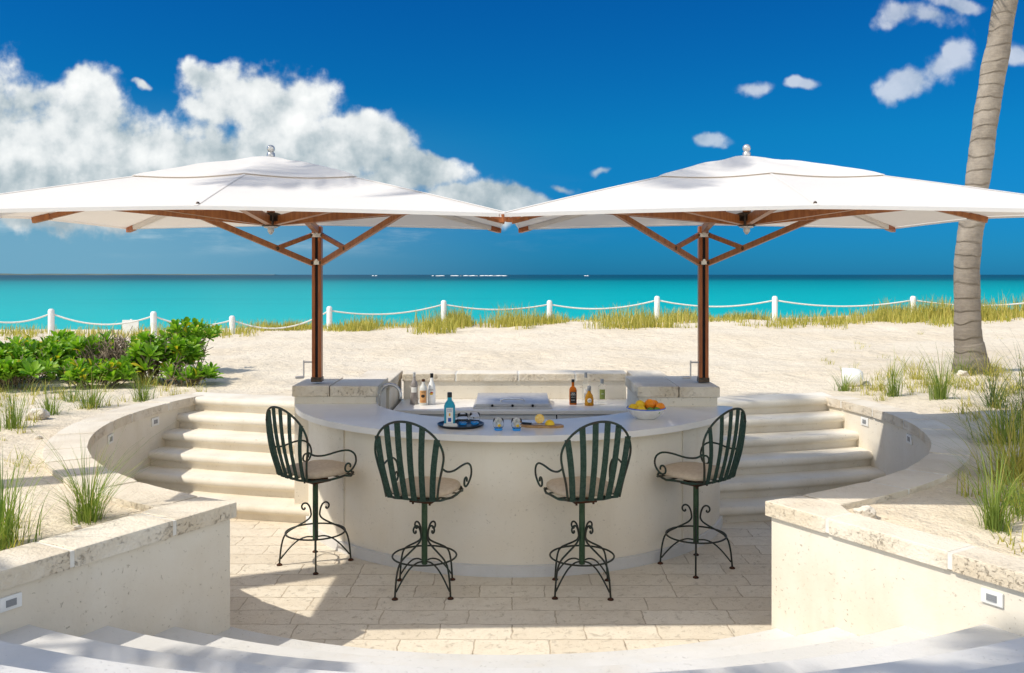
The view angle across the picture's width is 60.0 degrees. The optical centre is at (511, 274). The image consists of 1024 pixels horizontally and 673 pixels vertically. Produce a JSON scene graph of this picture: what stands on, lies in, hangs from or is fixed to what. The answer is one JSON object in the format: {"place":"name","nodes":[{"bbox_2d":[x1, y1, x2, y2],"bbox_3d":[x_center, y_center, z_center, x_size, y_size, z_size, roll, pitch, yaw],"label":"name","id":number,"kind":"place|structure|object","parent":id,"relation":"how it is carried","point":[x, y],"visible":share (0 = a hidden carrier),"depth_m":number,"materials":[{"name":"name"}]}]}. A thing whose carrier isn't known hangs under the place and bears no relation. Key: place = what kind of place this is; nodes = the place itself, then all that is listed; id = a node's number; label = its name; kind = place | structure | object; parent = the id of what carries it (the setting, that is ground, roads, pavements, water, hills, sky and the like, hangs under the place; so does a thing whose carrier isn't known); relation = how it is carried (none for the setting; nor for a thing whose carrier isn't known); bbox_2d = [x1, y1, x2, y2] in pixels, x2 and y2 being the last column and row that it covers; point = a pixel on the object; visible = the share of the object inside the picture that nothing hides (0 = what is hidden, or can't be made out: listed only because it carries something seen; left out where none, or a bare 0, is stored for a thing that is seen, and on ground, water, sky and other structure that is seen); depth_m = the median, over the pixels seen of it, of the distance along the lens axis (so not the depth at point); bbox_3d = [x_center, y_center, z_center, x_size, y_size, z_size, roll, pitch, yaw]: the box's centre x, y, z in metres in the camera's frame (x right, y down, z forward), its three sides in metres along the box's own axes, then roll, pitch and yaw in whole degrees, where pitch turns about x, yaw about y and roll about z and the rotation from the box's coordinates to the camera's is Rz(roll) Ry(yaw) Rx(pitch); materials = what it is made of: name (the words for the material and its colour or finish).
{"place":"outdoors","nodes":[
{"label":"outdoors","id":0,"kind":"place"},
{"bbox_2d":[0,273,272,274],"bbox_3d":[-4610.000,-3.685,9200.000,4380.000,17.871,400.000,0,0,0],"label":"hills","id":1,"kind":"structure","parent":0,"point":[133,274],"depth_m":9033.96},
{"bbox_2d":[230,519,771,654],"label":"patio","id":2,"kind":"structure","parent":0,"point":[340,599],"depth_m":6.11,"materials":[{"name":"beige stone"}]},
{"bbox_2d":[0,394,236,636],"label":"curved wall","id":3,"kind":"structure","parent":2,"relation":"on","point":[160,563],"depth_m":4.90,"materials":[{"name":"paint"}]},
{"bbox_2d":[135,392,308,522],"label":"stone stairs","id":4,"kind":"structure","parent":2,"relation":"on","point":[222,449],"depth_m":8.89,"materials":[{"name":"stone"}]},
{"bbox_2d":[265,406,356,574],"bbox_3d":[-1.548,1.618,6.890,0.634,1.262,0.648,0,0,32],"label":"bar stool","id":5,"kind":"object","parent":2,"relation":"on","point":[315,473],"visible":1,"depth_m":6.78,"materials":[{"name":"green metal"}]},
{"bbox_2d":[374,420,471,600],"bbox_3d":[-0.640,1.618,6.298,0.610,1.262,0.639,0,0,19],"label":"bar stool","id":6,"kind":"object","parent":2,"relation":"on","point":[423,489],"visible":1,"depth_m":6.13,"materials":[{"name":"green metal"}]},
{"bbox_2d":[0,624,1023,672],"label":"stone stairs","id":7,"kind":"structure","parent":2,"relation":"on","point":[984,648],"depth_m":4.09,"materials":[{"name":"white stone"}]},
{"bbox_2d":[292,370,732,577],"bbox_3d":[-0.016,1.625,8.163,3.989,1.250,3.325,0,0,0],"label":"outdoor bar","id":8,"kind":"object","parent":2,"relation":"on","point":[502,514],"visible":0.76,"depth_m":6.96,"materials":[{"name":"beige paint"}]},
{"bbox_2d":[0,145,512,381],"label":"cantilever parasol","id":9,"kind":"object","parent":8,"relation":"on","point":[270,191],"visible":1,"depth_m":5.68,"materials":[{"name":"white fabric"}]},
{"bbox_2d":[410,372,417,404],"bbox_3d":[-1.005,1.167,9.120,0.086,0.326,0.086,0,0,0],"label":"spirit bottle","id":10,"kind":"object","parent":8,"relation":"on","point":[414,394],"visible":1,"depth_m":9.09,"materials":[{"name":"glass"}]},
{"bbox_2d":[419,379,426,404],"bbox_3d":[-0.905,1.198,9.058,0.082,0.263,0.085,0,0,0],"label":"spirit bottle","id":11,"kind":"object","parent":8,"relation":"on","point":[423,394],"visible":1,"depth_m":9.03,"materials":[{"name":"grey glass"}]},
{"bbox_2d":[428,373,435,404],"bbox_3d":[-0.825,1.171,9.119,0.078,0.316,0.080,0,0,0],"label":"spirit bottle","id":12,"kind":"object","parent":8,"relation":"on","point":[431,394],"visible":1,"depth_m":9.09,"materials":[{"name":"white glass"}]},
{"bbox_2d":[437,419,483,428],"bbox_3d":[-0.400,1.169,6.930,0.366,0.020,0.366,0,0,0],"label":"serving tray","id":13,"kind":"object","parent":8,"relation":"on","point":[468,425],"visible":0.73,"depth_m":6.85,"materials":[{"name":"blue plastic"}]},
{"bbox_2d":[444,392,454,422],"bbox_3d":[-0.487,1.045,6.928,0.086,0.253,0.089,0,0,-4],"label":"gin bottle","id":14,"kind":"object","parent":13,"relation":"on","point":[449,410],"visible":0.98,"depth_m":6.89,"materials":[{"name":"blue glass"}]},
{"bbox_2d":[443,423,457,426],"bbox_3d":[-0.475,1.161,6.845,0.110,0.019,0.060,0,0,0],"label":"napkin","id":15,"kind":"object","parent":13,"relation":"on","point":[451,424],"visible":1,"depth_m":6.82,"materials":[{"name":"white fabric"}]},
{"bbox_2d":[457,413,467,424],"bbox_3d":[-0.385,1.127,6.930,0.086,0.088,0.086,0,0,0],"label":"tumbler","id":16,"kind":"object","parent":13,"relation":"on","point":[462,418],"visible":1,"depth_m":6.90,"materials":[{"name":"clear glass"}]},
{"bbox_2d":[469,412,479,424],"bbox_3d":[-0.292,1.127,6.955,0.086,0.088,0.086,0,0,0],"label":"tumbler","id":17,"kind":"object","parent":13,"relation":"on","point":[474,418],"visible":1,"depth_m":6.92,"materials":[{"name":"clear glass"}]},
{"bbox_2d":[493,417,503,430],"bbox_3d":[-0.103,1.131,6.730,0.086,0.098,0.086,0,0,0],"label":"tumbler","id":18,"kind":"object","parent":8,"relation":"on","point":[498,423],"visible":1,"depth_m":6.70,"materials":[{"name":"clear glass"}]},
{"bbox_2d":[473,393,551,408],"bbox_3d":[0.005,1.279,9.068,0.780,0.100,0.625,0,0,0],"label":"barbecue grill","id":19,"kind":"object","parent":8,"relation":"on","point":[512,400],"visible":1,"depth_m":8.87,"materials":[{"name":"metal"}]},
{"bbox_2d":[511,417,521,430],"bbox_3d":[0.035,1.131,6.720,0.086,0.098,0.086,0,0,0],"label":"tumbler","id":20,"kind":"object","parent":8,"relation":"on","point":[516,423],"visible":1,"depth_m":6.69,"materials":[{"name":"clear glass"}]},
{"bbox_2d":[522,423,563,427],"bbox_3d":[0.233,1.171,6.882,0.333,0.018,0.144,0,0,0],"label":"cutting board","id":21,"kind":"object","parent":8,"relation":"on","point":[534,425],"visible":0.8,"depth_m":6.83,"materials":[{"name":"brown wood"}]},
{"bbox_2d":[535,414,543,423],"bbox_3d":[0.217,1.126,6.922,0.074,0.074,0.038,0,-14,8],"label":"citrus half","id":22,"kind":"object","parent":21,"relation":"on","point":[539,418],"visible":1,"depth_m":6.90,"materials":[{"name":"yellow food"}]},
{"bbox_2d":[545,420,554,424],"bbox_3d":[0.292,1.141,6.865,0.076,0.039,0.076,0,0,0],"label":"citrus half","id":23,"kind":"object","parent":21,"relation":"on","point":[549,422],"visible":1,"depth_m":6.84,"materials":[{"name":"yellow food"}]},
{"bbox_2d":[569,379,576,404],"bbox_3d":[0.625,1.202,9.098,0.076,0.256,0.079,0,0,0],"label":"whiskey bottle","id":24,"kind":"object","parent":8,"relation":"on","point":[572,395],"visible":1,"depth_m":9.06,"materials":[{"name":"orange glass"}]},
{"bbox_2d":[582,372,588,402],"bbox_3d":[0.765,1.171,9.200,0.072,0.316,0.073,0,0,0],"label":"vodka bottle","id":25,"kind":"object","parent":8,"relation":"on","point":[585,384],"visible":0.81,"depth_m":9.18,"materials":[{"name":"clear glass"}]},
{"bbox_2d":[585,386,593,405],"bbox_3d":[0.785,1.230,9.029,0.094,0.200,0.096,0,0,0],"label":"tequila bottle","id":26,"kind":"object","parent":8,"relation":"on","point":[589,400],"visible":1,"depth_m":9.00,"materials":[{"name":"yellow"}]},
{"bbox_2d":[598,379,605,404],"bbox_3d":[0.925,1.202,9.118,0.084,0.256,0.087,0,0,0],"label":"gin bottle","id":27,"kind":"object","parent":8,"relation":"on","point":[601,394],"visible":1,"depth_m":9.09,"materials":[{"name":"clear glass"}]},
{"bbox_2d":[626,406,665,419],"bbox_3d":[1.100,1.133,7.280,0.322,0.094,0.322,0,0,0],"label":"fruit bowl","id":28,"kind":"object","parent":8,"relation":"on","point":[646,414],"visible":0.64,"depth_m":7.17,"materials":[{"name":"white ceramic"}]},
{"bbox_2d":[628,404,636,408],"bbox_3d":[0.992,1.089,7.260,0.075,0.068,0.076,0,0,-26],"label":"lemon","id":29,"kind":"object","parent":28,"relation":"in","point":[632,406],"visible":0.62,"depth_m":7.24,"materials":[{"name":"yellow food"}]},
{"bbox_2d":[635,400,644,406],"bbox_3d":[1.048,1.067,7.265,0.082,0.081,0.082,0,0,-15],"label":"lemon","id":30,"kind":"object","parent":28,"relation":"in","point":[638,403],"visible":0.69,"depth_m":7.23,"materials":[{"name":"yellow food"}]},
{"bbox_2d":[645,399,654,407],"bbox_3d":[1.128,1.062,7.270,0.086,0.086,0.086,0,0,0],"label":"orange","id":31,"kind":"object","parent":28,"relation":"in","point":[649,403],"visible":0.82,"depth_m":7.24,"materials":[{"name":"orange food"}]},
{"bbox_2d":[655,403,664,408],"bbox_3d":[1.212,1.087,7.255,0.082,0.082,0.082,0,0,0],"label":"orange","id":32,"kind":"object","parent":28,"relation":"in","point":[660,405],"visible":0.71,"depth_m":7.23,"materials":[{"name":"orange food"}]},
{"bbox_2d":[498,144,1023,382],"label":"cantilever parasol","id":33,"kind":"object","parent":8,"relation":"on","point":[746,191],"visible":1,"depth_m":5.65,"materials":[{"name":"white fabric"}]},
{"bbox_2d":[534,420,631,600],"bbox_3d":[0.513,1.618,6.298,0.610,1.262,0.639,0,0,-18],"label":"bar stool","id":34,"kind":"object","parent":2,"relation":"on","point":[582,489],"visible":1,"depth_m":6.13,"materials":[{"name":"green metal"}]},
{"bbox_2d":[654,407,745,578],"bbox_3d":[1.434,1.618,6.810,0.628,1.262,0.647,0,0,-33],"label":"bar stool","id":35,"kind":"object","parent":2,"relation":"on","point":[696,475],"visible":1,"depth_m":6.70,"materials":[{"name":"green metal"}]},
{"bbox_2d":[717,392,885,522],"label":"stone stairs","id":36,"kind":"structure","parent":2,"relation":"on","point":[799,444],"depth_m":8.93,"materials":[{"name":"stone"}]},
{"bbox_2d":[765,395,1023,636],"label":"curved wall","id":37,"kind":"structure","parent":2,"relation":"on","point":[835,563],"depth_m":4.91,"materials":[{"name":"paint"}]},
{"bbox_2d":[0,316,1023,558],"bbox_3d":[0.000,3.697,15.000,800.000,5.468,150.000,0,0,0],"label":"ground","id":38,"kind":"structure","parent":0,"point":[745,360],"depth_m":13.26,"materials":[{"name":"beige sand"}]},
{"bbox_2d":[0,341,34,359],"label":"beach shrub","id":39,"kind":"object","parent":38,"relation":"on","point":[13,350],"visible":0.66,"depth_m":10.88,"materials":[{"name":"green plant"}]},
{"bbox_2d":[0,377,38,431],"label":"grass tuft","id":40,"kind":"object","parent":38,"relation":"on","point":[12,415],"visible":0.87,"depth_m":7.96,"materials":[{"name":"green plant"}]},
{"bbox_2d":[0,445,40,467],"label":"grass tuft","id":41,"kind":"object","parent":38,"relation":"on","point":[17,458],"visible":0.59,"depth_m":6.59,"materials":[{"name":"green plant"}]},
{"bbox_2d":[5,459,40,471],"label":"grass tuft","id":42,"kind":"object","parent":38,"relation":"on","point":[28,465],"visible":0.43,"depth_m":6.38,"materials":[{"name":"green plant"}]},
{"bbox_2d":[0,354,62,390],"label":"beach shrub","id":43,"kind":"object","parent":38,"relation":"on","point":[12,370],"visible":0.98,"depth_m":10.39,"materials":[{"name":"green plant"}]},
{"bbox_2d":[0,439,64,550],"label":"grass tuft","id":44,"kind":"object","parent":38,"relation":"on","point":[10,520],"visible":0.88,"depth_m":4.62,"materials":[{"name":"green plant"}]},
{"bbox_2d":[24,408,50,419],"bbox_3d":[-4.538,1.347,8.481,0.200,0.144,0.168,0,0,21],"label":"coral rock","id":45,"kind":"object","parent":38,"relation":"on","point":[44,414],"visible":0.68,"depth_m":8.43,"materials":[{"name":"white stone"}]},
{"bbox_2d":[6,335,79,382],"bbox_3d":[-6.334,1.092,11.562,1.315,0.660,1.079,0,0,0],"label":"beach shrub","id":46,"kind":"object","parent":38,"relation":"on","point":[33,346],"visible":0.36,"depth_m":11.46,"materials":[{"name":"green plant"}]},
{"bbox_2d":[23,380,77,414],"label":"grass tuft","id":47,"kind":"object","parent":38,"relation":"on","point":[47,407],"visible":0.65,"depth_m":8.79,"materials":[{"name":"green plant"}]},
{"bbox_2d":[55,371,86,402],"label":"grass tuft","id":48,"kind":"object","parent":38,"relation":"on","point":[71,398],"visible":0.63,"depth_m":9.63,"materials":[{"name":"green plant"}]},
{"bbox_2d":[39,328,108,367],"bbox_3d":[-5.973,1.076,12.051,1.035,0.675,0.950,0,0,-41],"label":"beach shrub","id":49,"kind":"object","parent":38,"relation":"on","point":[60,336],"visible":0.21,"depth_m":11.96,"materials":[{"name":"green plant"}]},
{"bbox_2d":[73,525,81,529],"bbox_3d":[-2.375,1.383,4.851,0.048,0.032,0.036,0,0,0],"label":"coral rock","id":50,"kind":"object","parent":38,"relation":"on","point":[77,527],"visible":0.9,"depth_m":4.84,"materials":[{"name":"beige stone"}]},
{"bbox_2d":[53,368,122,409],"bbox_3d":[-4.340,1.190,9.224,0.720,0.456,0.877,0,0,35],"label":"grass tuft","id":51,"kind":"object","parent":38,"relation":"on","point":[92,400],"visible":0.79,"depth_m":9.23,"materials":[{"name":"green plant"}]},
{"bbox_2d":[41,355,140,388],"bbox_3d":[-5.133,1.200,10.894,1.143,0.446,0.677,0,0,-13],"label":"beach shrub","id":52,"kind":"object","parent":38,"relation":"on","point":[112,368],"visible":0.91,"depth_m":10.76,"materials":[{"name":"green plant"}]},
{"bbox_2d":[0,419,191,525],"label":"grass tuft","id":53,"kind":"object","parent":38,"relation":"on","point":[86,513],"visible":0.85,"depth_m":5.00,"materials":[{"name":"green plant"}]},
{"bbox_2d":[65,326,138,381],"bbox_3d":[-5.257,1.050,11.548,0.974,0.745,0.856,0,0,0],"label":"beach shrub","id":54,"kind":"object","parent":38,"relation":"on","point":[92,345],"visible":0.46,"depth_m":11.45,"materials":[{"name":"green plant"}]},
{"bbox_2d":[122,319,138,333],"bbox_3d":[-8.854,1.312,20.616,0.380,0.560,0.057,0,0,0],"label":"sign board","id":55,"kind":"object","parent":38,"relation":"on","point":[126,327],"visible":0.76,"depth_m":20.59,"materials":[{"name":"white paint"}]},
{"bbox_2d":[125,369,163,401],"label":"grass tuft","id":56,"kind":"object","parent":38,"relation":"on","point":[144,397],"visible":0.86,"depth_m":9.73,"materials":[{"name":"green plant"}]},
{"bbox_2d":[121,331,206,384],"bbox_3d":[-4.544,1.075,11.455,1.110,0.723,0.882,0,0,0],"label":"beach shrub","id":57,"kind":"object","parent":38,"relation":"on","point":[146,352],"visible":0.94,"depth_m":11.34,"materials":[{"name":"green plant"}]},
{"bbox_2d":[154,317,222,369],"bbox_3d":[-4.583,1.007,12.520,0.996,0.853,0.804,0,0,-14],"label":"beach shrub","id":58,"kind":"object","parent":38,"relation":"on","point":[196,328],"visible":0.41,"depth_m":12.39,"materials":[{"name":"green plant"}]},
{"bbox_2d":[155,358,223,387],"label":"beach shrub","id":59,"kind":"object","parent":38,"relation":"on","point":[199,373],"visible":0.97,"depth_m":11.03,"materials":[{"name":"green plant"}]},
{"bbox_2d":[0,292,1023,339],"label":"dune grass","id":60,"kind":"structure","parent":38,"relation":"on","point":[934,314],"depth_m":20.43,"materials":[{"name":"plant"}]},
{"bbox_2d":[0,296,1023,335],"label":"rope fence","id":61,"kind":"object","parent":38,"relation":"on","point":[51,315],"visible":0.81,"depth_m":21.29,"materials":[{"name":"white paint"}]},
{"bbox_2d":[822,368,859,390],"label":"grass tuft","id":62,"kind":"object","parent":38,"relation":"on","point":[843,386],"visible":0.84,"depth_m":10.40,"materials":[{"name":"green plant"}]},
{"bbox_2d":[842,368,870,386],"bbox_3d":[4.215,1.306,10.853,0.342,0.325,0.229,0,0,20],"label":"garden spotlight","id":63,"kind":"object","parent":38,"relation":"on","point":[855,374],"visible":0.59,"depth_m":10.79,"materials":[{"name":"white paint"}]},
{"bbox_2d":[853,505,877,518],"bbox_3d":[2.014,1.363,5.051,0.127,0.096,0.119,0,0,0],"label":"coral rock","id":64,"kind":"object","parent":38,"relation":"on","point":[867,511],"visible":0.73,"depth_m":5.02,"materials":[{"name":"white stone"}]},
{"bbox_2d":[872,354,924,397],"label":"grass tuft","id":65,"kind":"object","parent":38,"relation":"on","point":[892,387],"visible":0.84,"depth_m":9.87,"materials":[{"name":"green plant"}]},
{"bbox_2d":[887,349,951,379],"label":"grass tuft","id":66,"kind":"object","parent":38,"relation":"on","point":[915,373],"visible":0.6,"depth_m":10.92,"materials":[{"name":"yellow plant"}]},
{"bbox_2d":[909,342,980,400],"bbox_3d":[4.531,1.023,9.469,0.854,0.672,0.835,0,0,41],"label":"grass tuft","id":67,"kind":"object","parent":38,"relation":"on","point":[942,394],"visible":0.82,"depth_m":9.46,"materials":[{"name":"green plant"}]},
{"bbox_2d":[888,370,1023,486],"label":"grass tuft","id":68,"kind":"object","parent":38,"relation":"on","point":[1020,463],"visible":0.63,"depth_m":6.05,"materials":[{"name":"green plant"}]},
{"bbox_2d":[956,370,968,375],"bbox_3d":[5.562,1.226,10.961,0.144,0.096,0.128,0,0,0],"label":"coral rock","id":69,"kind":"object","parent":38,"relation":"on","point":[965,373],"visible":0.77,"depth_m":10.92,"materials":[{"name":"white stone"}]},
{"bbox_2d":[943,348,983,372],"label":"grass tuft","id":70,"kind":"object","parent":38,"relation":"on","point":[961,362],"visible":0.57,"depth_m":11.16,"materials":[{"name":"green plant"}]},
{"bbox_2d":[907,357,1023,445],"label":"grass tuft","id":71,"kind":"object","parent":38,"relation":"on","point":[1017,415],"visible":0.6,"depth_m":7.23,"materials":[{"name":"green plant"}]},
{"bbox_2d":[914,355,1023,407],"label":"grass tuft","id":72,"kind":"object","parent":38,"relation":"on","point":[991,393],"visible":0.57,"depth_m":8.93,"materials":[{"name":"green plant"}]},
{"bbox_2d":[931,428,1023,521],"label":"grass tuft","id":73,"kind":"object","parent":38,"relation":"on","point":[1018,502],"visible":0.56,"depth_m":5.21,"materials":[{"name":"green plant"}]},
{"bbox_2d":[944,326,1023,421],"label":"grass tuft","id":74,"kind":"object","parent":38,"relation":"on","point":[1022,401],"visible":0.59,"depth_m":7.93,"materials":[{"name":"green plant"}]},
{"bbox_2d":[951,0,1017,374],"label":"palm tree","id":75,"kind":"object","parent":38,"relation":"on","point":[967,332],"visible":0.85,"depth_m":11.18,"materials":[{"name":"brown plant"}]},
{"bbox_2d":[946,432,1023,535],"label":"grass tuft","id":76,"kind":"object","parent":38,"relation":"on","point":[995,520],"visible":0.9,"depth_m":4.92,"materials":[{"name":"green plant"}]},
{"bbox_2d":[962,344,1021,377],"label":"grass tuft","id":77,"kind":"object","parent":38,"relation":"on","point":[993,369],"visible":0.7,"depth_m":10.92,"materials":[{"name":"plant"}]},
{"bbox_2d":[0,275,1023,329],"bbox_3d":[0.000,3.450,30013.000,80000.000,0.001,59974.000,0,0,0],"label":"water","id":78,"kind":"structure","parent":0,"point":[107,299],"depth_m":154.25,"materials":[{"name":"teal liquid"}]},
{"bbox_2d":[372,275,587,275],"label":"reef surf","id":79,"kind":"structure","parent":78,"relation":"on","point":[471,275],"depth_m":2298.82,"materials":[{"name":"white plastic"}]},
{"bbox_2d":[0,320,1023,553],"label":"sparse grass","id":80,"kind":"structure","parent":0,"point":[876,388],"depth_m":10.05,"materials":[{"name":"plant"}]},
{"bbox_2d":[0,0,1023,274],"label":"sky","id":81,"kind":"structure","parent":0,"point":[503,105],"materials":[{"name":"blue"}]}
]}

